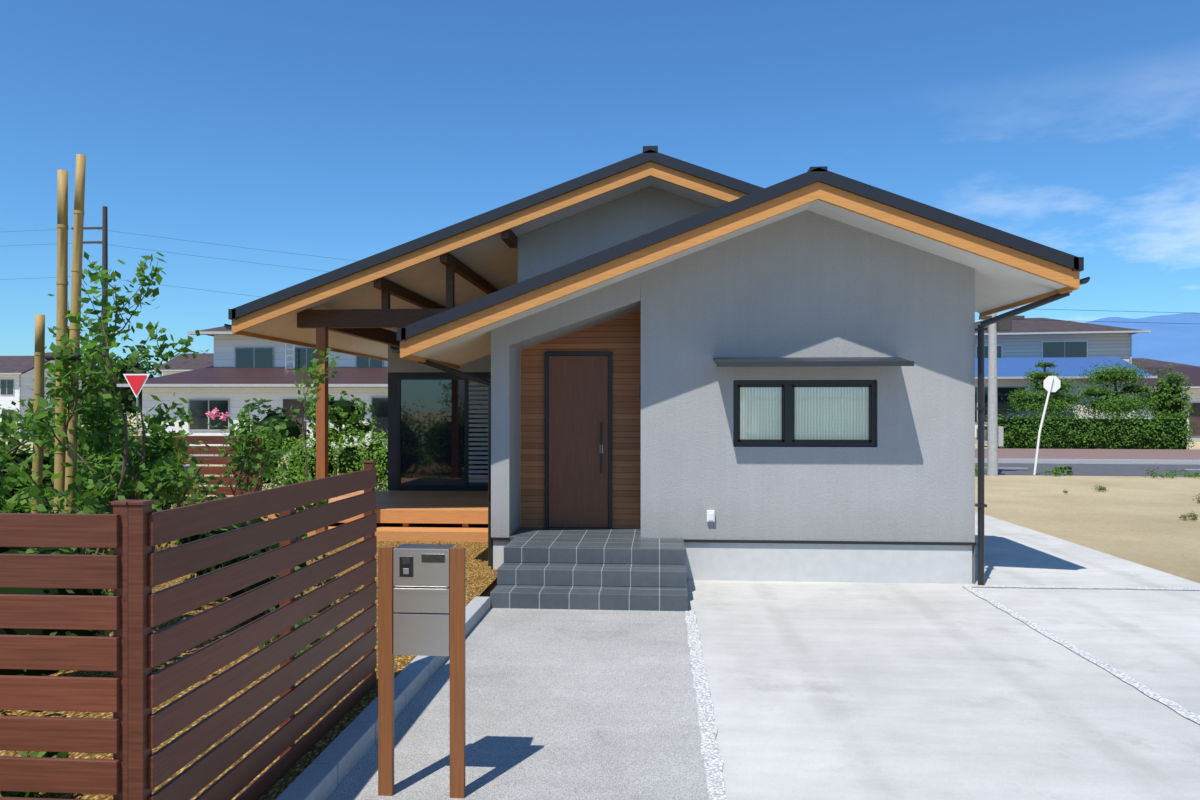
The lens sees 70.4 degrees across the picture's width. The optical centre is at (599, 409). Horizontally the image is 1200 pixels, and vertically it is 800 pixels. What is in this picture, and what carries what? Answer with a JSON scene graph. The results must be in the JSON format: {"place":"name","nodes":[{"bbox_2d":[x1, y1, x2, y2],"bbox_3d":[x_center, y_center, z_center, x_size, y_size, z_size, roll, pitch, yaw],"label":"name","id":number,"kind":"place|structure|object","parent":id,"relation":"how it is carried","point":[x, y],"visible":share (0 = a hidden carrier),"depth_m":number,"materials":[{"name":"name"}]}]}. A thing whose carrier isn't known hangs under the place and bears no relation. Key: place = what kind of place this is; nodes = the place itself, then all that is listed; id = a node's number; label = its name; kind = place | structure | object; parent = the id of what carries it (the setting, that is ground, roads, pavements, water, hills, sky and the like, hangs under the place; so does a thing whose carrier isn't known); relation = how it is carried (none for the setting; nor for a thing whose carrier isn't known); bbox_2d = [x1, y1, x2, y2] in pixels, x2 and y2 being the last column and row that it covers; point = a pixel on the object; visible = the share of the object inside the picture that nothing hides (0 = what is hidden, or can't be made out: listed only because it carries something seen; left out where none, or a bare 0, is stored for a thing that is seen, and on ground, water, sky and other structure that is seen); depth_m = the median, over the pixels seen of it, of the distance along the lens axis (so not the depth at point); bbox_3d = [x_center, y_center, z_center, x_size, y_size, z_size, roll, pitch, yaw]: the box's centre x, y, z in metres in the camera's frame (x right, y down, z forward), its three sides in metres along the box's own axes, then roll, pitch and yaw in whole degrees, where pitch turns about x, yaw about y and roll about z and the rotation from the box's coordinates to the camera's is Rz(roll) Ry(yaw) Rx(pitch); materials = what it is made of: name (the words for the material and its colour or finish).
{"place":"outdoors","nodes":[
{"label":"outdoors","id":0,"kind":"place"},
{"bbox_2d":[490,527,687,610],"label":"porch steps","id":1,"kind":"structure","parent":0,"point":[586,568],"depth_m":8.89,"materials":[{"name":"tile"}]},
{"bbox_2d":[0,413,1199,596],"bbox_3d":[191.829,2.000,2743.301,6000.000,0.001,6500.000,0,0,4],"label":"soil","id":2,"kind":"structure","parent":0,"point":[1136,519],"depth_m":16.75,"materials":[{"name":"beige soil"}]},
{"bbox_2d":[0,356,87,435],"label":"neighbouring house","id":3,"kind":"structure","parent":2,"relation":"on","point":[16,375],"depth_m":65.65,"materials":[{"name":"white"}]},
{"bbox_2d":[31,154,85,551],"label":"bamboo poles","id":4,"kind":"object","parent":2,"relation":"on","point":[68,456],"visible":0.45,"depth_m":6.36,"materials":[{"name":"brown wood"}]},
{"bbox_2d":[0,500,131,799],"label":"street fence","id":5,"kind":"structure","parent":2,"relation":"on","point":[63,693],"depth_m":3.25,"materials":[{"name":"brown wood"}]},
{"bbox_2d":[0,251,202,636],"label":"young tree","id":6,"kind":"object","parent":2,"relation":"on","point":[163,470],"depth_m":6.35,"materials":[{"name":"green plant"}]},
{"bbox_2d":[43,432,176,506],"bbox_3d":[-7.644,1.175,13.258,2.172,1.650,0.088,0,0,4],"label":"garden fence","id":7,"kind":"object","parent":2,"relation":"on","point":[139,441],"visible":0.06,"depth_m":13.18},
{"bbox_2d":[123,374,149,435],"bbox_3d":[-14.747,0.425,27.075,0.900,3.150,0.100,0,0,4],"label":"stop sign","id":8,"kind":"object","parent":2,"relation":"on","point":[136,382],"visible":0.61,"depth_m":27.03,"materials":[{"name":"metal"}]},
{"bbox_2d":[68,342,208,431],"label":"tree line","id":9,"kind":"object","parent":2,"relation":"on","point":[128,400],"visible":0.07,"depth_m":76.34,"materials":[{"name":"green plant"}]},
{"bbox_2d":[0,398,347,711],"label":"garden shrubs","id":10,"kind":"object","parent":2,"relation":"on","point":[48,468],"visible":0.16,"depth_m":7.44,"materials":[{"name":"green plant"}]},
{"bbox_2d":[151,353,213,375],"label":"neighbouring house","id":11,"kind":"structure","parent":2,"relation":"on","point":[179,363],"depth_m":69.54,"materials":[{"name":"white"}]},
{"bbox_2d":[205,407,230,420],"bbox_3d":[-11.416,0.125,25.329,0.709,0.420,0.612,0,0,4],"label":"pink flower bush","id":12,"kind":"object","parent":2,"relation":"on","point":[214,412],"visible":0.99,"depth_m":25.28,"materials":[{"name":"pink plant"}]},
{"bbox_2d":[175,434,261,504],"bbox_3d":[-5.898,1.175,13.135,1.372,1.650,0.088,0,0,4],"label":"garden fence","id":13,"kind":"object","parent":2,"relation":"on","point":[215,470],"visible":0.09,"depth_m":13.09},
{"bbox_2d":[0,523,496,799],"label":"wood chips","id":14,"kind":"object","parent":2,"relation":"on","point":[480,575],"depth_m":6.11,"materials":[{"name":"brown wood"}]},
{"bbox_2d":[0,303,128,476],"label":"tree","id":15,"kind":"object","parent":14,"relation":"on","point":[15,448],"visible":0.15,"depth_m":7.19,"materials":[{"name":"green plant"}]},
{"bbox_2d":[0,294,141,481],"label":"young tree leaves","id":16,"kind":"object","parent":15,"relation":"attached to","point":[10,446],"visible":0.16,"depth_m":7.32,"materials":[{"name":"green plant"}]},
{"bbox_2d":[0,465,103,547],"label":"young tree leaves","id":17,"kind":"object","parent":16,"relation":"attached to","point":[5,489],"visible":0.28,"depth_m":5.84,"materials":[{"name":"green plant"}]},
{"bbox_2d":[0,607,337,797],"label":"garden groundcover","id":18,"kind":"object","parent":14,"relation":"on","point":[35,754],"visible":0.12,"depth_m":4.25,"materials":[{"name":"green plant"}]},
{"bbox_2d":[196,353,329,614],"bbox_3d":[-3.067,0.682,7.695,1.215,2.446,0.880,0,0,4],"label":"young tree wood","id":19,"kind":"object","parent":14,"relation":"on","point":[247,523],"visible":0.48,"depth_m":7.74,"materials":[{"name":"green plant"}]},
{"bbox_2d":[184,348,339,537],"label":"young tree leaves","id":20,"kind":"object","parent":19,"relation":"attached to","point":[248,449],"visible":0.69,"depth_m":7.73,"materials":[{"name":"green plant"}]},
{"bbox_2d":[126,460,376,799],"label":"fence","id":21,"kind":"object","parent":2,"relation":"on","point":[148,689],"visible":0.93,"depth_m":4.02,"materials":[{"name":"brown wood"}]},
{"bbox_2d":[116,366,387,457],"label":"neighbouring house","id":22,"kind":"structure","parent":2,"relation":"on","point":[224,390],"depth_m":35.42,"materials":[{"name":"white"}]},
{"bbox_2d":[231,398,315,459],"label":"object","id":23,"kind":"object","parent":2,"relation":"on","point":[293,428],"visible":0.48,"depth_m":27.51,"materials":[{"name":"green plant"}]},
{"bbox_2d":[187,326,387,367],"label":"neighbouring house","id":24,"kind":"structure","parent":2,"relation":"on","point":[235,350],"depth_m":37.27,"materials":[{"name":"white"}]},
{"bbox_2d":[285,343,294,369],"bbox_3d":[-13.460,-2.150,36.913,0.400,2.500,0.040,0,0,0],"label":"ladder","id":25,"kind":"object","parent":24,"relation":"attached to","point":[286,355],"visible":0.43,"depth_m":36.89,"materials":[{"name":"metal"}]},
{"bbox_2d":[214,418,387,490],"bbox_3d":[-5.733,1.092,19.489,6.448,1.834,1.699,0,0,4],"label":"hedge","id":26,"kind":"object","parent":2,"relation":"on","point":[349,458],"visible":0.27,"depth_m":19.33,"materials":[{"name":"green plant"}]},
{"bbox_2d":[170,491,487,541],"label":"terrace deck","id":27,"kind":"structure","parent":2,"relation":"on","point":[465,509],"depth_m":12.76,"materials":[{"name":"brown wood"}]},
{"bbox_2d":[305,390,376,447],"bbox_3d":[-9.366,0.366,30.707,2.424,2.172,2.209,0,0,4],"label":"shrub","id":28,"kind":"object","parent":2,"relation":"on","point":[342,411],"visible":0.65,"depth_m":30.37,"materials":[{"name":"green plant"}]},
{"bbox_2d":[275,597,489,799],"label":"kerb blocks","id":29,"kind":"structure","parent":2,"relation":"on","point":[325,772],"depth_m":4.94,"materials":[{"name":"grey concrete"}]},
{"bbox_2d":[297,229,516,533],"bbox_3d":[-2.584,-0.222,13.578,3.050,4.443,4.270,0,0,4],"label":"terrace timber frame","id":30,"kind":"object","parent":2,"relation":"on","point":[369,324],"visible":0.54,"depth_m":11.84,"materials":[{"name":"brown wood"}]},
{"bbox_2d":[2,206,978,405],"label":"utility pole","id":31,"kind":"object","parent":2,"relation":"on","point":[104,241],"visible":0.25,"depth_m":41.76,"materials":[{"name":"grey concrete"}]},
{"bbox_2d":[388,187,974,583],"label":"house walls","id":32,"kind":"structure","parent":2,"relation":"on","point":[806,283],"depth_m":9.91,"materials":[{"name":"paint"}]},
{"bbox_2d":[397,376,490,487],"bbox_3d":[-2.462,0.410,15.679,2.600,2.060,0.058,0,0,4],"label":"sliding door frame","id":33,"kind":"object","parent":32,"relation":"attached to","point":[399,484],"depth_m":15.70,"materials":[{"name":"black metal"}]},
{"bbox_2d":[401,380,490,484],"bbox_3d":[-2.450,0.410,15.857,2.600,2.060,0.445,0,0,4],"label":"sliding glass door","id":34,"kind":"structure","parent":32,"relation":"attached to","point":[432,432],"depth_m":15.71,"materials":[{"name":"black glass"}]},
{"bbox_2d":[418,359,490,565],"bbox_3d":[-1.776,0.652,10.399,0.962,2.696,0.070,0,0,4],"label":"downpipe","id":35,"kind":"object","parent":32,"relation":"attached to","point":[471,377],"visible":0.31,"depth_m":10.35,"materials":[{"name":"black metal"}]},
{"bbox_2d":[224,146,763,360],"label":"roof","id":36,"kind":"structure","parent":32,"relation":"on","point":[478,245],"depth_m":11.46,"materials":[{"name":"brown wood"}]},
{"bbox_2d":[545,351,611,527],"bbox_3d":[-0.277,0.378,10.805,0.860,2.244,0.078,0,0,4],"label":"front door","id":37,"kind":"structure","parent":32,"relation":"attached to","point":[580,441],"depth_m":10.81,"materials":[{"name":"brown wood"}]},
{"bbox_2d":[707,510,714,521],"bbox_3d":[1.289,1.235,9.905,0.090,0.130,0.058,0,0,4],"label":"exterior outlet","id":38,"kind":"object","parent":32,"relation":"attached to","point":[710,515],"visible":1,"depth_m":9.88,"materials":[{"name":"white paint"}]},
{"bbox_2d":[390,166,1089,368],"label":"roof front","id":39,"kind":"structure","parent":32,"relation":"attached to","point":[1012,271],"depth_m":9.26,"materials":[{"name":"brown wood"}]},
{"bbox_2d":[733,379,867,439],"bbox_3d":[2.393,0.040,10.067,2.250,1.380,0.122,0,0,4],"label":"curtain window","id":40,"kind":"structure","parent":32,"relation":"attached to","point":[831,413],"depth_m":10.01,"materials":[{"name":"white fabric"}]},
{"bbox_2d":[733,380,876,446],"bbox_3d":[2.383,0.040,9.921,1.656,0.780,0.044,0,0,4],"label":"front window","id":41,"kind":"structure","parent":32,"relation":"attached to","point":[787,439],"depth_m":9.91,"materials":[{"name":"black metal"}]},
{"bbox_2d":[713,357,913,366],"bbox_3d":[2.363,-0.542,9.566,2.120,0.135,0.585,0,0,4],"label":"awning","id":42,"kind":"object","parent":32,"relation":"attached to","point":[808,361],"depth_m":9.33,"materials":[{"name":"grey metal"}]},
{"bbox_2d":[975,291,1071,584],"bbox_3d":[4.729,0.306,9.511,0.976,3.388,0.126,0,0,22],"label":"downpipe","id":43,"kind":"object","parent":32,"relation":"attached to","point":[980,408],"visible":0.78,"depth_m":9.64,"materials":[{"name":"black metal"}]},
{"bbox_2d":[566,513,1199,799],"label":"concrete driveway","id":44,"kind":"structure","parent":2,"relation":"on","point":[867,691],"depth_m":6.23,"materials":[{"name":"grey concrete"}]},
{"bbox_2d":[326,608,707,799],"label":"walkway","id":45,"kind":"structure","parent":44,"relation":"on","point":[567,704],"depth_m":5.51,"materials":[{"name":"concrete"}]},
{"bbox_2d":[378,544,464,797],"bbox_3d":[-0.917,1.355,4.450,0.450,1.290,0.170,0,0,4],"label":"mailbox stand","id":46,"kind":"object","parent":45,"relation":"on","point":[423,599],"visible":1,"depth_m":4.38,"materials":[{"name":"brown wood"}]},
{"bbox_2d":[490,537,975,583],"bbox_3d":[1.502,1.758,10.014,5.624,0.485,0.212,0,0,4],"label":"house foundation","id":47,"kind":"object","parent":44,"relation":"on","point":[845,561],"depth_m":9.86,"materials":[{"name":"paint"}]},
{"bbox_2d":[685,585,1199,799],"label":"driveway pebble joints","id":48,"kind":"object","parent":44,"relation":"on","point":[711,754],"visible":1,"depth_m":6.18,"materials":[{"name":"white gravel"}]},
{"bbox_2d":[979,313,1024,475],"bbox_3d":[12.179,-0.675,25.788,1.300,5.350,0.350,0,0,4],"label":"service pole","id":49,"kind":"object","parent":2,"relation":"on","point":[995,435],"visible":0.74,"depth_m":25.72,"materials":[{"name":"concrete"}]},
{"bbox_2d":[1012,308,1188,323],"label":"overhead wires","id":50,"kind":"object","parent":49,"relation":"attached to","point":[1104,321],"visible":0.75,"depth_m":26.65,"materials":[{"name":"black metal"}]},
{"bbox_2d":[975,466,1072,474],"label":"weeds","id":51,"kind":"object","parent":2,"relation":"on","point":[1063,469],"visible":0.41,"depth_m":26.00,"materials":[{"name":"green plant"}]},
{"bbox_2d":[977,411,1075,441],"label":"hedge","id":52,"kind":"object","parent":2,"relation":"on","point":[1031,414],"visible":0.18,"depth_m":45.00,"materials":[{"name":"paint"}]},
{"bbox_2d":[975,318,1150,362],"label":"neighbouring house","id":53,"kind":"structure","parent":2,"relation":"on","point":[1034,338],"depth_m":55.03,"materials":[{"name":"grey"}]},
{"bbox_2d":[975,357,1156,443],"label":"blue house roof","id":54,"kind":"structure","parent":2,"relation":"on","point":[1011,373],"depth_m":49.24,"materials":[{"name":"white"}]},
{"bbox_2d":[977,408,1194,448],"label":"clipped hedge","id":55,"kind":"object","parent":2,"relation":"on","point":[1084,440],"visible":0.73,"depth_m":41.89,"materials":[{"name":"green plant"}]},
{"bbox_2d":[975,463,1199,477],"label":"weeds","id":56,"kind":"object","parent":2,"relation":"on","point":[1154,475],"visible":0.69,"depth_m":25.09,"materials":[{"name":"green plant"}]},
{"bbox_2d":[998,419,1186,448],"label":"hedge","id":57,"kind":"object","parent":2,"relation":"on","point":[1106,422],"visible":0.43,"depth_m":41.98,"materials":[{"name":"green plant"}]},
{"bbox_2d":[1109,380,1124,418],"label":"tree trunk","id":58,"kind":"object","parent":2,"relation":"on","point":[1115,386],"visible":0.23,"depth_m":45.92,"materials":[{"name":"brown plant"}]},
{"bbox_2d":[1075,358,1163,418],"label":"niwaki pine pads","id":59,"kind":"object","parent":58,"relation":"attached to","point":[1117,404],"visible":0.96,"depth_m":45.43,"materials":[{"name":"green plant"}]},
{"bbox_2d":[1063,485,1199,520],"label":"lot weeds","id":60,"kind":"object","parent":2,"relation":"on","point":[1193,517],"visible":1,"depth_m":15.51,"materials":[{"name":"green plant"}]},
{"bbox_2d":[1132,358,1199,366],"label":"roof","id":61,"kind":"structure","parent":2,"relation":"on","point":[1149,362],"depth_m":62.09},
{"bbox_2d":[1135,367,1199,441],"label":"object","id":62,"kind":"structure","parent":2,"relation":"on","point":[1192,374],"depth_m":53.24,"materials":[{"name":"white"}]},
{"bbox_2d":[1144,364,1193,434],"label":"tall shrub","id":63,"kind":"object","parent":2,"relation":"on","point":[1170,398],"visible":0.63,"depth_m":45.05,"materials":[{"name":"green plant"}]},
{"bbox_2d":[0,0,1199,376],"label":"sky","id":64,"kind":"structure","parent":0,"point":[349,130],"materials":[{"name":"blue"}]},
{"bbox_2d":[975,448,1199,463],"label":"red pavement","id":65,"kind":"structure","parent":0,"point":[1173,456],"depth_m":34.37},
{"bbox_2d":[975,462,1199,476],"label":"road asphalt","id":66,"kind":"structure","parent":0,"point":[1081,469],"depth_m":29.00,"materials":[{"name":"grey asphalt"}]},
{"bbox_2d":[1033,376,1059,474],"bbox_3d":[13.738,0.473,26.128,0.834,3.062,0.115,0,0,4],"label":"street sign post","id":67,"kind":"object","parent":66,"relation":"on","point":[1051,383],"visible":1,"depth_m":26.11,"materials":[{"name":"white metal"}]},
{"bbox_2d":[1082,463,1199,469],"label":"road markings","id":68,"kind":"object","parent":66,"relation":"on","point":[1107,463],"visible":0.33,"depth_m":31.65,"materials":[{"name":"white paint"}]},
{"bbox_2d":[1085,312,1199,365],"bbox_3d":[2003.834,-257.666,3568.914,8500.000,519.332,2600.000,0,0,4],"label":"mountain ridge","id":69,"kind":"structure","parent":0,"point":[1166,339],"depth_m":3521.11,"materials":[{"name":"blue"}]},
{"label":"niwaki pine trunk","id":70,"kind":"object","parent":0,"visible":0},
{"bbox_2d":[1001,359,1085,418],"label":"niwaki pine pads","id":71,"kind":"object","parent":70,"relation":"attached to","point":[1034,401],"visible":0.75,"depth_m":45.47,"materials":[{"name":"green plant"}]}
]}

